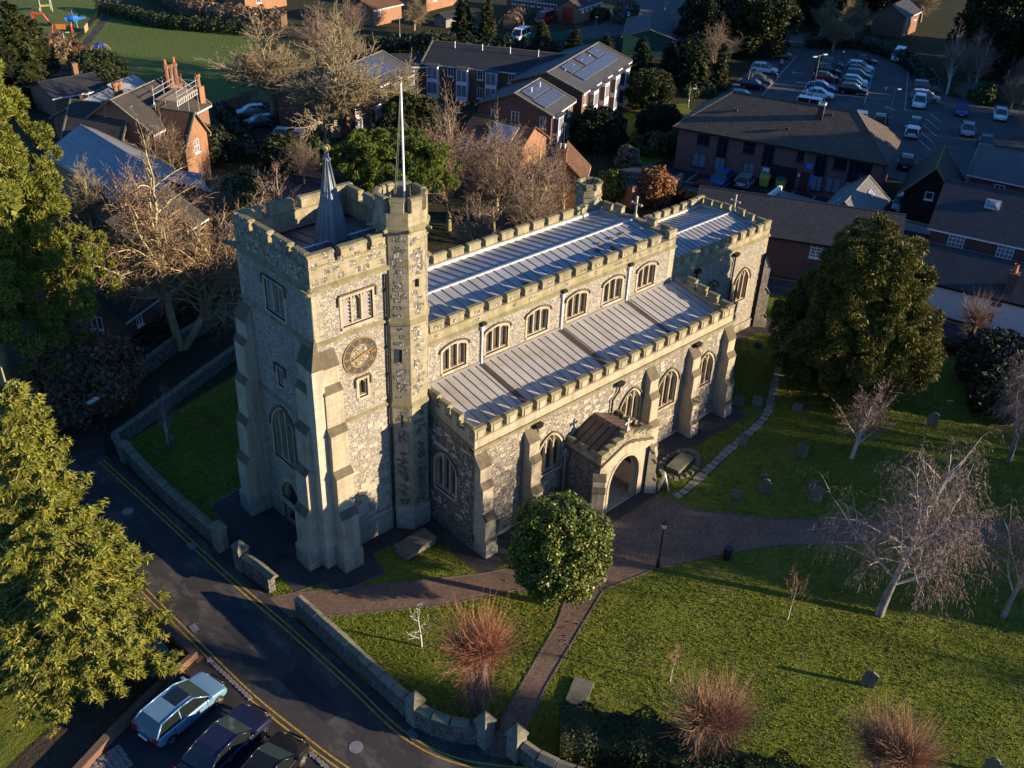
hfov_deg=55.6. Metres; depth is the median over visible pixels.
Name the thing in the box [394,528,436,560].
chest tomb
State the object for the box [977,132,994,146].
parked car
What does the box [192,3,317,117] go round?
oak tree
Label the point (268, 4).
house
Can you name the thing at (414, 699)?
gate pier
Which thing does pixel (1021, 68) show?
scrub tree
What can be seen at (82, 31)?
fence
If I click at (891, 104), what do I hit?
street lamp
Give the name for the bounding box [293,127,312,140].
parked car
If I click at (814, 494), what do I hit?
gravestone
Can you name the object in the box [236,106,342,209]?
rectory yard
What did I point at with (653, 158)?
garden lawn
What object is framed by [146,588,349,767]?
yellow line
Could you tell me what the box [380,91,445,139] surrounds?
evergreen tree
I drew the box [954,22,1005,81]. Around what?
scrub tree
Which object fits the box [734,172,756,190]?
parked car
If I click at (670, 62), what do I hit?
conifer tree
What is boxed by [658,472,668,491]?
folding sign
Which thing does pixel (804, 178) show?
door
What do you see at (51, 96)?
bungalow
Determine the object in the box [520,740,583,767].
churchyard wall
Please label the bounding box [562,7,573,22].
door
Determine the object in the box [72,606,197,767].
brick edge wall
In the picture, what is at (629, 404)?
window
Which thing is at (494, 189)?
ash tree
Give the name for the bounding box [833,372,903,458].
cherry tree
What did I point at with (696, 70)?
conifer tree
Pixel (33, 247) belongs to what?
pine tree
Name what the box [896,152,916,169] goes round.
parked car
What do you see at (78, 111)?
rectory wing
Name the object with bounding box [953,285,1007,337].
pollarded lime
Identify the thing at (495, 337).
window
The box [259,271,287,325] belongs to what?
window
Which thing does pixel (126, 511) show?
manhole cover
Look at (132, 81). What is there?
glazed annexe
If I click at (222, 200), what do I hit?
ash tree
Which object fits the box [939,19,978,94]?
birch tree
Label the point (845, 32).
oak tree
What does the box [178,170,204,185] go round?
conservatory
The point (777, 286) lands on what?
street
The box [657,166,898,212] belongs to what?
surgery yard
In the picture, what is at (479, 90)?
window
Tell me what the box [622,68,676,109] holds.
evergreen tree
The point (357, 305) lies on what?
window
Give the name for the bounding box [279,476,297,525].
doorway
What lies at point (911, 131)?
parked car
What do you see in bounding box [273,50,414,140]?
flats
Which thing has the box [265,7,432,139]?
oak tree
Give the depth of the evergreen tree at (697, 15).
148.95 m
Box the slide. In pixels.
[30,12,50,23]
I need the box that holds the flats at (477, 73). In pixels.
[421,40,567,102]
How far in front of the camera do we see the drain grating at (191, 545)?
53.26 m
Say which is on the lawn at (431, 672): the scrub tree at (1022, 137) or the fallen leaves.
the fallen leaves
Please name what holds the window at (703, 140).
in the surgery
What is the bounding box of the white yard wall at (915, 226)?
[904,219,930,234]
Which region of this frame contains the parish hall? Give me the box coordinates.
[45,124,212,231]
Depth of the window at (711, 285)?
71.26 m
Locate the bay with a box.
[105,661,329,767]
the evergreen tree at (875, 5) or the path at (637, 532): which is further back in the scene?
the evergreen tree at (875, 5)
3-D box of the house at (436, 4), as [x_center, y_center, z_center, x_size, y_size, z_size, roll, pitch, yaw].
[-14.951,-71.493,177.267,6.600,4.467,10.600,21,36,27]
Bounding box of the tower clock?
[343,336,377,374]
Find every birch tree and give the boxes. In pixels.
[790,425,1019,640]
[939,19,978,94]
[966,34,996,82]
[968,486,1023,618]
[979,345,1023,462]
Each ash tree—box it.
[94,162,160,225]
[138,108,201,168]
[178,167,243,232]
[245,151,314,212]
[283,0,360,71]
[285,131,321,183]
[327,0,365,35]
[392,70,511,230]
[448,191,508,248]
[456,128,530,233]
[467,101,535,210]
[488,163,560,226]
[490,122,535,196]
[498,121,572,217]
[545,157,587,209]
[705,10,741,62]
[731,19,743,50]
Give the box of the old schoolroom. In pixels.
[458,113,549,179]
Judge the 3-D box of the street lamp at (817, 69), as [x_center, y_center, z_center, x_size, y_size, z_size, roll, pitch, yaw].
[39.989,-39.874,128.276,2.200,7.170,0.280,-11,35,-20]
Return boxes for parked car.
[131,672,227,746]
[173,703,271,767]
[236,102,267,117]
[241,731,309,767]
[244,112,275,128]
[273,126,292,133]
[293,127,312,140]
[331,137,343,144]
[670,185,697,201]
[691,178,722,187]
[710,167,733,187]
[730,88,751,93]
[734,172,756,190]
[739,77,766,90]
[745,71,771,86]
[750,61,777,74]
[768,50,792,58]
[804,86,833,100]
[806,79,836,91]
[811,70,838,82]
[814,62,840,75]
[818,56,843,68]
[837,81,868,95]
[840,77,867,88]
[841,73,867,83]
[843,67,871,80]
[846,59,874,70]
[846,63,870,73]
[851,54,878,65]
[855,109,869,115]
[873,112,887,125]
[890,191,903,210]
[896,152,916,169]
[904,124,920,139]
[907,115,922,132]
[909,88,939,102]
[911,79,940,94]
[911,92,927,109]
[954,101,969,117]
[959,120,976,137]
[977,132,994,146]
[992,106,1008,121]
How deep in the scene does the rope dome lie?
139.41 m
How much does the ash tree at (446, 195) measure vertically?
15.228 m
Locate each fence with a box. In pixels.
[77,28,84,38]
[87,10,99,27]
[222,90,256,108]
[524,32,569,41]
[612,131,638,164]
[785,42,825,48]
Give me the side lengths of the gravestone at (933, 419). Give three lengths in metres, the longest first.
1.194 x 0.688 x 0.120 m
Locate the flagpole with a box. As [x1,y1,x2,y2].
[394,80,405,210]
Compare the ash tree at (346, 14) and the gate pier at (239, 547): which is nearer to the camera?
the gate pier at (239, 547)
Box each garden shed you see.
[432,10,456,27]
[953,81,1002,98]
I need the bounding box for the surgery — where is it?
[672,91,903,198]
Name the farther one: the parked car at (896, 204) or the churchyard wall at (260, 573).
the parked car at (896, 204)
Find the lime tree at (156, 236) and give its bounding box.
[44,109,275,351]
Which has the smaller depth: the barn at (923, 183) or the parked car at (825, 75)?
the barn at (923, 183)
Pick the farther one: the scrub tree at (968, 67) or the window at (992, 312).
the scrub tree at (968, 67)
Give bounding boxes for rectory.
[85,76,211,159]
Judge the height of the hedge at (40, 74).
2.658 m
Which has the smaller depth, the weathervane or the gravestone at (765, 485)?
the weathervane
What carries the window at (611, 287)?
in the church
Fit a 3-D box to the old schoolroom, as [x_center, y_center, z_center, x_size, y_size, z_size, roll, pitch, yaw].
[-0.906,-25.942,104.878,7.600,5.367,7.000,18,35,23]
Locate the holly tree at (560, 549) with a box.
[501,490,615,607]
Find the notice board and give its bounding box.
[624,456,630,463]
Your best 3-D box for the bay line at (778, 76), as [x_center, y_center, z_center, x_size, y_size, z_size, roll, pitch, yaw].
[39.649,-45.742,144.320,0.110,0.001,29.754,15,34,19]
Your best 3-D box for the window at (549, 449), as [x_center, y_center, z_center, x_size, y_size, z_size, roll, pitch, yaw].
[2.086,3.841,55.334,2.270,2.922,0.430,-25,41,-36]
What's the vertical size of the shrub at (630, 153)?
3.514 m
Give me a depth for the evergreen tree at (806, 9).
170.76 m
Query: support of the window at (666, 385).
in the church
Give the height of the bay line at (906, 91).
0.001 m
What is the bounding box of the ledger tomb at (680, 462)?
[657,448,701,480]
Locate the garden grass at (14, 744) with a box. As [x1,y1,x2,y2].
[0,529,85,767]
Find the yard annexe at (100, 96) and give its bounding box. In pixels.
[49,88,113,136]
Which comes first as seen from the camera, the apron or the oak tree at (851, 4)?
the apron
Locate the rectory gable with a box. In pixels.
[150,106,211,173]
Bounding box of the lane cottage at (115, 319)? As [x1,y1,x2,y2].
[60,259,187,351]
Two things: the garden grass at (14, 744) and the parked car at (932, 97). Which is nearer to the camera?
the garden grass at (14, 744)
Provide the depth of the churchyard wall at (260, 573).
50.54 m
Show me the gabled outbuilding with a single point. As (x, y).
(867, 191)
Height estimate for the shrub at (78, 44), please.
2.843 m
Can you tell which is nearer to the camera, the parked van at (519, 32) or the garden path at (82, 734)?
the garden path at (82, 734)
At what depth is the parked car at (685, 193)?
98.47 m
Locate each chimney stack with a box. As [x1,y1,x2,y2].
[101,100,106,117]
[111,81,122,96]
[162,57,181,90]
[193,73,205,103]
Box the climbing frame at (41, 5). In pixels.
[37,0,52,11]
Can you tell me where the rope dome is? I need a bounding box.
[89,42,110,51]
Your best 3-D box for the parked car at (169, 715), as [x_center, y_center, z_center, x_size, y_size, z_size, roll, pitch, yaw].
[-14.771,14.319,43.386,2.020,1.499,4.211,21,37,27]
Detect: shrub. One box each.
[11,323,146,431]
[41,31,73,60]
[63,38,86,57]
[65,46,130,83]
[204,122,241,167]
[218,165,272,211]
[258,130,309,173]
[306,134,335,165]
[405,29,459,53]
[591,7,610,20]
[596,168,631,201]
[612,0,639,23]
[613,144,640,168]
[620,163,643,168]
[633,129,671,156]
[635,164,675,203]
[664,129,678,154]
[953,326,1023,398]
[964,364,1023,424]
[970,81,1000,105]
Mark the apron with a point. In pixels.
(268, 536)
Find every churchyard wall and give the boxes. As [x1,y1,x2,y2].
[34,301,233,432]
[111,344,235,455]
[124,446,213,543]
[241,552,277,592]
[294,595,409,717]
[415,704,477,744]
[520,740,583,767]
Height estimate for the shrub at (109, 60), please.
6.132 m
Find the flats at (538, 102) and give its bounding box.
[474,77,576,155]
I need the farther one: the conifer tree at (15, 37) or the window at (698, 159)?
the conifer tree at (15, 37)
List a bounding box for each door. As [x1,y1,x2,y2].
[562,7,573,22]
[768,164,797,190]
[798,172,809,192]
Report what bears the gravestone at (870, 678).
on the lawn at (431, 672)
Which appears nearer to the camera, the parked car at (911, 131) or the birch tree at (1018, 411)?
the birch tree at (1018, 411)
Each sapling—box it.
[151,378,175,444]
[408,602,435,646]
[666,641,688,681]
[781,561,814,619]
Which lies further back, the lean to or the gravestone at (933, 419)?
the lean to
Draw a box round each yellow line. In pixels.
[99,461,480,767]
[103,459,525,767]
[140,591,338,767]
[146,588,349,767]
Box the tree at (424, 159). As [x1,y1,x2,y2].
[320,125,460,193]
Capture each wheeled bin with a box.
[759,173,770,187]
[776,176,787,190]
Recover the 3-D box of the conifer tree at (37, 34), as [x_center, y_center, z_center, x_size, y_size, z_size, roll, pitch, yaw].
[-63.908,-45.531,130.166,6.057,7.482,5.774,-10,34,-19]
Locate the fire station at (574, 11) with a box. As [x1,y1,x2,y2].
[556,0,602,23]
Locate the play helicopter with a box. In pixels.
[64,10,85,27]
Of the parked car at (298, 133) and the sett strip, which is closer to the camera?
the sett strip
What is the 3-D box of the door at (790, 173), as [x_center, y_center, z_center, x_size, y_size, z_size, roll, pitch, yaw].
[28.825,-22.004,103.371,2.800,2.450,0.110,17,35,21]
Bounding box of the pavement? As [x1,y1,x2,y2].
[769,275,1023,341]
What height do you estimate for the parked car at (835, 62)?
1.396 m
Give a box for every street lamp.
[87,397,110,457]
[812,54,827,94]
[836,51,844,83]
[886,88,901,123]
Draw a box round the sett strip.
[202,657,328,767]
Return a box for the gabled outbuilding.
[827,175,889,210]
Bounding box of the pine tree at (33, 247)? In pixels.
[0,57,122,385]
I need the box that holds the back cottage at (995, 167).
[966,144,1023,192]
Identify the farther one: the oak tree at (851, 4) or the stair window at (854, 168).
the oak tree at (851, 4)
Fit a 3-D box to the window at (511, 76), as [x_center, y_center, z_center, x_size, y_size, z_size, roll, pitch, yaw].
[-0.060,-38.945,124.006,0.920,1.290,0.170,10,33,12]
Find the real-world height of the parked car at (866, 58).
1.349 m
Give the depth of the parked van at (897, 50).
154.21 m
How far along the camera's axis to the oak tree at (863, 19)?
165.22 m
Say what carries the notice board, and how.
attached to the church
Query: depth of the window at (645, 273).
63.39 m
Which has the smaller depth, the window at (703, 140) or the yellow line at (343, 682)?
the yellow line at (343, 682)
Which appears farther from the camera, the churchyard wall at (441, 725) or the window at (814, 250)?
the window at (814, 250)
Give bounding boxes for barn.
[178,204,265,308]
[898,145,964,223]
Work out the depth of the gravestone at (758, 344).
74.33 m
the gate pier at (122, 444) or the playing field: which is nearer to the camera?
the gate pier at (122, 444)
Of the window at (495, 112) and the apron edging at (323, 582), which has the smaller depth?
the apron edging at (323, 582)
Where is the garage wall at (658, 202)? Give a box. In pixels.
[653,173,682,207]
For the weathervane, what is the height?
2.750 m
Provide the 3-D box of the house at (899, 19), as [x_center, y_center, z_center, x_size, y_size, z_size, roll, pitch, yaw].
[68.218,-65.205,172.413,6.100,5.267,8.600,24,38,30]
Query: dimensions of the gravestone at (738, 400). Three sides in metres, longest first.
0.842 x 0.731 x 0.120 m
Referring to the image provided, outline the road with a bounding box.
[64,444,517,767]
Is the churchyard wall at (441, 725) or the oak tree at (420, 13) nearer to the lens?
the churchyard wall at (441, 725)
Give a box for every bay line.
[762,57,795,94]
[905,72,908,108]
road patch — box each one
[131,538,163,563]
[222,621,256,646]
[277,667,343,721]
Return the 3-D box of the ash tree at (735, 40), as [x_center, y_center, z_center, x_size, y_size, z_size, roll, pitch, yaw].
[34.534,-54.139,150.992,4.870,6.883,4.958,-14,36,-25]
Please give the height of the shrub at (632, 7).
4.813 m
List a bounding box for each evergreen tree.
[375,109,424,149]
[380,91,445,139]
[568,105,630,152]
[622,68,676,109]
[634,100,683,134]
[672,0,741,45]
[726,0,804,56]
[797,0,848,28]
[848,0,900,17]
[945,0,1023,75]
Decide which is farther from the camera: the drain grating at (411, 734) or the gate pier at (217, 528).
the gate pier at (217, 528)
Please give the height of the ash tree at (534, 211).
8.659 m
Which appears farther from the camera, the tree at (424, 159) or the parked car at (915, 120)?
the parked car at (915, 120)
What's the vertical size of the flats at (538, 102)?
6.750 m
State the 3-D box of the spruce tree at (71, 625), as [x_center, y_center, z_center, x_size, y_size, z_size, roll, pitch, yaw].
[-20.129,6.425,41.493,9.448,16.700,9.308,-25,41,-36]
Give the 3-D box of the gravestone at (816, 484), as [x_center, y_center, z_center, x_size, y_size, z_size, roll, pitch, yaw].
[18.428,6.238,59.276,0.602,0.930,0.120,11,33,13]
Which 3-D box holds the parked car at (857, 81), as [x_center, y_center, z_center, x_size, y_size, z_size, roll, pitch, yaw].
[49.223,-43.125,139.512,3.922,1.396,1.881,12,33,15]
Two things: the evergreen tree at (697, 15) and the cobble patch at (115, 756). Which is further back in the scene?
the evergreen tree at (697, 15)
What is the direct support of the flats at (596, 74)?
on the ground at (924, 42)
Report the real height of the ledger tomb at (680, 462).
0.300 m
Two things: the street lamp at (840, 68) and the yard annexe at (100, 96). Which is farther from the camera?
the street lamp at (840, 68)
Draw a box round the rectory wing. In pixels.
[60,98,132,141]
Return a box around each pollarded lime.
[420,584,537,715]
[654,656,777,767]
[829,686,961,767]
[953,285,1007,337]
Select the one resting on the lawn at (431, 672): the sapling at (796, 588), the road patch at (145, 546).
the sapling at (796, 588)
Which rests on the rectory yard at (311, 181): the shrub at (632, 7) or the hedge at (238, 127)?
the hedge at (238, 127)
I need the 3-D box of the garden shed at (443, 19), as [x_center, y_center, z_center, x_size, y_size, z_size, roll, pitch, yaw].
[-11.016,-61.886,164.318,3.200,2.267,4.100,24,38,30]
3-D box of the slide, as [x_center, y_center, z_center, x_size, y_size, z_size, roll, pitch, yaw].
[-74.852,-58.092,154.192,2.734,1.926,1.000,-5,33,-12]
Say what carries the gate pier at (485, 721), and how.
on the ground at (924, 42)
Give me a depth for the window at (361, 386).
49.13 m
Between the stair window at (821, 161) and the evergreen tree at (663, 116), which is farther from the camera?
the evergreen tree at (663, 116)
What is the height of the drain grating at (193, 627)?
0.020 m
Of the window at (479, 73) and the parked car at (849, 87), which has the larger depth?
the parked car at (849, 87)
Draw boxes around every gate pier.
[115,439,131,464]
[208,520,228,553]
[230,539,249,573]
[403,690,425,728]
[473,710,496,750]
[505,723,528,763]
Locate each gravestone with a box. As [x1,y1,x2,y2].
[169,435,172,449]
[731,489,740,499]
[732,395,744,406]
[738,433,748,446]
[752,395,763,406]
[754,342,762,347]
[758,479,772,493]
[759,473,768,481]
[792,402,802,411]
[795,443,808,457]
[808,479,819,490]
[809,486,823,502]
[860,670,879,688]
[926,412,939,426]
[982,757,1003,767]
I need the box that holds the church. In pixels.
[221,152,771,573]
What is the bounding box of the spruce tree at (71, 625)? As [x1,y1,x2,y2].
[0,367,186,739]
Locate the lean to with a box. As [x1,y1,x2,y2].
[904,230,929,259]
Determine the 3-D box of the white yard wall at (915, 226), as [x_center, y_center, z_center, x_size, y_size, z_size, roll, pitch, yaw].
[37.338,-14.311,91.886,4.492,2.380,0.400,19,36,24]
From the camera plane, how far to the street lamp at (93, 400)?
58.33 m
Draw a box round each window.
[91,316,104,331]
[136,314,144,328]
[193,138,200,154]
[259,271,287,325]
[269,405,297,472]
[273,361,286,391]
[337,284,376,331]
[354,372,371,400]
[432,450,457,502]
[439,338,470,376]
[447,67,453,77]
[476,88,482,99]
[477,70,482,80]
[483,321,511,357]
[491,109,497,117]
[508,74,514,83]
[511,111,518,121]
[525,304,551,339]
[539,117,545,129]
[539,431,565,477]
[564,289,590,323]
[566,124,568,138]
[601,274,625,307]
[619,386,643,423]
[635,260,658,292]
[658,367,680,411]
[690,152,706,169]
[696,133,710,147]
[699,350,716,389]
[707,280,718,295]
[713,137,728,171]
[731,267,750,304]
[741,142,755,155]
[742,162,754,173]
[758,145,774,180]
[795,151,804,163]
[808,245,822,259]
[809,155,827,192]
[822,176,841,194]
[831,158,847,172]
[845,161,861,184]
[855,163,872,176]
[923,191,933,201]
[946,234,964,248]
[983,312,995,326]
[989,300,1002,310]
[994,184,1005,188]
[995,245,1014,259]
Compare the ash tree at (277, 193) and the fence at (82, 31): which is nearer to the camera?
the ash tree at (277, 193)
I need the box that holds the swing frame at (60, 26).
[52,24,74,35]
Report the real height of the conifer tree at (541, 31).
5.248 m
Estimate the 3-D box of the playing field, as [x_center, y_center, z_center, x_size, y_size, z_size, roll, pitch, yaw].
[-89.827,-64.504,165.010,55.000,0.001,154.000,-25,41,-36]
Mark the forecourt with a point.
(610, 27)
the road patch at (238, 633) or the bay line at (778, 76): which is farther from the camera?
the bay line at (778, 76)
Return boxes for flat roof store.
[768,185,820,201]
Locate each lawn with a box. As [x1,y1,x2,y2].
[129,294,1023,767]
[622,103,690,164]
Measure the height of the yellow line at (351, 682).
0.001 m
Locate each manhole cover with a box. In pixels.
[122,508,133,514]
[349,741,362,752]
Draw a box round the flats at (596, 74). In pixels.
[508,41,632,135]
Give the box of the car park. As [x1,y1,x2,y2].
[718,34,1023,181]
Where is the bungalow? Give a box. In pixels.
[27,62,105,114]
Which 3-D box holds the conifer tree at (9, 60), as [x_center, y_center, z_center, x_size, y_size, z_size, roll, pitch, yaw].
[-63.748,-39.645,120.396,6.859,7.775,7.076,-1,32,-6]
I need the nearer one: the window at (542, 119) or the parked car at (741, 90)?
the window at (542, 119)
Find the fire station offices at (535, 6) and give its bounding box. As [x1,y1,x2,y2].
[506,0,564,16]
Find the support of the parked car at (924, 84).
on the car park
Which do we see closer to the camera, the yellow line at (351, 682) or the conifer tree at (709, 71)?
the yellow line at (351, 682)
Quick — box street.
[767,276,1023,358]
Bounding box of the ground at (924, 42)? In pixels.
[0,0,1023,767]
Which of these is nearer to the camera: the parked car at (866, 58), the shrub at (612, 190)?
the shrub at (612, 190)
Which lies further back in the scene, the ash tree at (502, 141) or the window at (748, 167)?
the window at (748, 167)
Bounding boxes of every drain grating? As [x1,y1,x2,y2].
[185,541,196,549]
[187,622,200,633]
[404,728,419,740]
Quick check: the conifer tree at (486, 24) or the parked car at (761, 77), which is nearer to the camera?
the parked car at (761, 77)
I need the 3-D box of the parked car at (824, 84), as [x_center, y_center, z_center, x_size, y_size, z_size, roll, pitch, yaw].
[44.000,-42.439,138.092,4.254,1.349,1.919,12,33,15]
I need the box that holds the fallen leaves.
[4,358,1023,766]
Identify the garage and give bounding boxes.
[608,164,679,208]
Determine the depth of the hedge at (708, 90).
132.79 m
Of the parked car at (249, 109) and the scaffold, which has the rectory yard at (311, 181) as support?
the parked car at (249, 109)
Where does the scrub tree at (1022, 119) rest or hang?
on the car park
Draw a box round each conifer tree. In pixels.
[0,0,51,78]
[0,39,18,86]
[11,63,40,106]
[25,15,63,73]
[450,0,476,38]
[475,0,496,39]
[533,20,550,44]
[564,26,581,48]
[599,34,615,49]
[629,51,651,80]
[631,36,655,67]
[655,41,683,84]
[677,35,695,72]
[678,31,711,87]
[686,51,713,78]
[709,43,732,90]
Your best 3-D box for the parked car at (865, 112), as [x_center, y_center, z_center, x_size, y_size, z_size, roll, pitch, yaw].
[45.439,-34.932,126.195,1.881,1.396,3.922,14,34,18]
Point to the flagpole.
(402, 135)
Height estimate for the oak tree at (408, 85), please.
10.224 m
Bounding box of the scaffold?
[151,74,200,117]
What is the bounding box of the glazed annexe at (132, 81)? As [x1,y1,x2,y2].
[95,74,145,92]
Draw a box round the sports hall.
[621,12,678,57]
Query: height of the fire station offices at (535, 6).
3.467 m
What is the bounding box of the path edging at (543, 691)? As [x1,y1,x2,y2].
[288,498,1023,736]
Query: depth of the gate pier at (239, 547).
51.08 m
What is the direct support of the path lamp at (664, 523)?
on the path at (637, 532)
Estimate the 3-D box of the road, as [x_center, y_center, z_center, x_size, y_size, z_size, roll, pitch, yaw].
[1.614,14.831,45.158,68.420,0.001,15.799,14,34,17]
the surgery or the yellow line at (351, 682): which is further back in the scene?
the surgery
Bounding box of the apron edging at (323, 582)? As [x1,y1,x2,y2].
[210,487,398,594]
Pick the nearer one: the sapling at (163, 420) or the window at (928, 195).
the sapling at (163, 420)
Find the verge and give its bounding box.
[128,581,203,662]
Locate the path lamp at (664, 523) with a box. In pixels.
[656,519,667,567]
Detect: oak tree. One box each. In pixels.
[60,155,112,227]
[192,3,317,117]
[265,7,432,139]
[291,0,380,72]
[370,50,443,112]
[403,0,430,30]
[808,0,846,36]
[817,1,862,50]
[840,0,878,38]
[844,0,856,13]
[910,0,942,21]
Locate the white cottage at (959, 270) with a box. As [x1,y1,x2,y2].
[919,241,1023,336]
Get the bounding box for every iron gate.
[228,533,240,543]
[494,711,500,735]
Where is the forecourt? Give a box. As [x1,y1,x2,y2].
[560,0,685,41]
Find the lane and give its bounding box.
[50,323,236,457]
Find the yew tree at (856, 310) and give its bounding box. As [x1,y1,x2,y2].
[767,211,947,412]
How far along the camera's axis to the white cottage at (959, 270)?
78.21 m
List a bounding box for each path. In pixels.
[9,666,160,767]
[45,0,123,78]
[139,637,176,677]
[269,495,1023,759]
[672,340,781,498]
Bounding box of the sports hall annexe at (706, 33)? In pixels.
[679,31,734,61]
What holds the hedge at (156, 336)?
on the ground at (924, 42)
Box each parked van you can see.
[511,25,530,40]
[534,9,554,22]
[796,94,825,103]
[891,45,906,60]
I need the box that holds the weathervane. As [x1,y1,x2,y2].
[309,94,336,151]
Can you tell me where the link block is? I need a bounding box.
[389,53,426,96]
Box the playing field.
[0,0,282,103]
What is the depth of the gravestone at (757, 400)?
67.25 m
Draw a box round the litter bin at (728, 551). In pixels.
[723,544,733,560]
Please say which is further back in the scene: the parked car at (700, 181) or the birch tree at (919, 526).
the parked car at (700, 181)
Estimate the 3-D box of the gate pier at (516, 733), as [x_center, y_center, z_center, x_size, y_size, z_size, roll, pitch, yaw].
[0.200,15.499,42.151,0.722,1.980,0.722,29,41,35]
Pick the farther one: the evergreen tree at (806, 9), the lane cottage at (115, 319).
the evergreen tree at (806, 9)
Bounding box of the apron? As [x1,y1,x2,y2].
[212,319,779,591]
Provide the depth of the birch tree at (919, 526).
46.90 m
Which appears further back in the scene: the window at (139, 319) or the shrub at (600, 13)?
the shrub at (600, 13)
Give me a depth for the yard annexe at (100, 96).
109.31 m
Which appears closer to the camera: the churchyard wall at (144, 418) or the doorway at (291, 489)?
the doorway at (291, 489)
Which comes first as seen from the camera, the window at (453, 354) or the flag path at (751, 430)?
the window at (453, 354)
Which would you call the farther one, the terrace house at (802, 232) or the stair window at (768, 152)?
the stair window at (768, 152)
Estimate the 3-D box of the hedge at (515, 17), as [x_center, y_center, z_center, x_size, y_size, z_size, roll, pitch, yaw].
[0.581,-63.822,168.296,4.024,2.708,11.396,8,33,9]
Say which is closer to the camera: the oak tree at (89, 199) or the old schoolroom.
the oak tree at (89, 199)
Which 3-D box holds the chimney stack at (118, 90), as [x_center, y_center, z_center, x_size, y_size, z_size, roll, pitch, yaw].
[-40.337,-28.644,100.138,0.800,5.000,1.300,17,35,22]
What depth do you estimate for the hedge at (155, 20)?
154.61 m
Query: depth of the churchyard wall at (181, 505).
55.58 m
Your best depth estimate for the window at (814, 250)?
83.25 m
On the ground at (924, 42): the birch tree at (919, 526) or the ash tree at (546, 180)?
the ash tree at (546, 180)
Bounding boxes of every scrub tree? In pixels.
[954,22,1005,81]
[1000,67,1023,111]
[1007,54,1023,93]
[1009,98,1023,129]
[1013,112,1023,146]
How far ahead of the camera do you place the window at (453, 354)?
53.79 m
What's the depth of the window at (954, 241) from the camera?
82.87 m
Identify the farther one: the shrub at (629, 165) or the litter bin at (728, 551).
the shrub at (629, 165)
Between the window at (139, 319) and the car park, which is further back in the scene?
the car park
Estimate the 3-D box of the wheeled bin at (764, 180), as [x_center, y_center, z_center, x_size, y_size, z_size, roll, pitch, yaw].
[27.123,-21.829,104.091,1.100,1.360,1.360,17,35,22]
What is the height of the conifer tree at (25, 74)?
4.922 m
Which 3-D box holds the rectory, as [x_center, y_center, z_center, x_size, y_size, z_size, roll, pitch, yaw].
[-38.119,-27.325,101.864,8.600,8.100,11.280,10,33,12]
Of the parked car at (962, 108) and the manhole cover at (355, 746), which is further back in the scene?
the parked car at (962, 108)
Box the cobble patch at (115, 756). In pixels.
[76,744,132,767]
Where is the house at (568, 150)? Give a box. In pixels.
[537,123,590,210]
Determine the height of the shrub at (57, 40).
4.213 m
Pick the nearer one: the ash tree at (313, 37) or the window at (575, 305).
the window at (575, 305)
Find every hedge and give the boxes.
[1,65,44,116]
[42,292,219,411]
[95,0,252,35]
[158,0,287,27]
[212,101,260,162]
[365,30,584,53]
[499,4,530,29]
[558,700,809,767]
[617,130,645,164]
[680,81,717,98]
[804,33,937,85]
[918,329,1022,365]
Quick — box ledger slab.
[565,676,593,710]
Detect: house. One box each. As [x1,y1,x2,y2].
[70,185,208,287]
[224,0,286,10]
[349,0,403,25]
[400,0,458,11]
[537,123,590,210]
[697,185,905,278]
[870,0,921,37]
[927,178,1023,262]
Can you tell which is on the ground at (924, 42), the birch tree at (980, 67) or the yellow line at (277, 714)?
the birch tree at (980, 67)

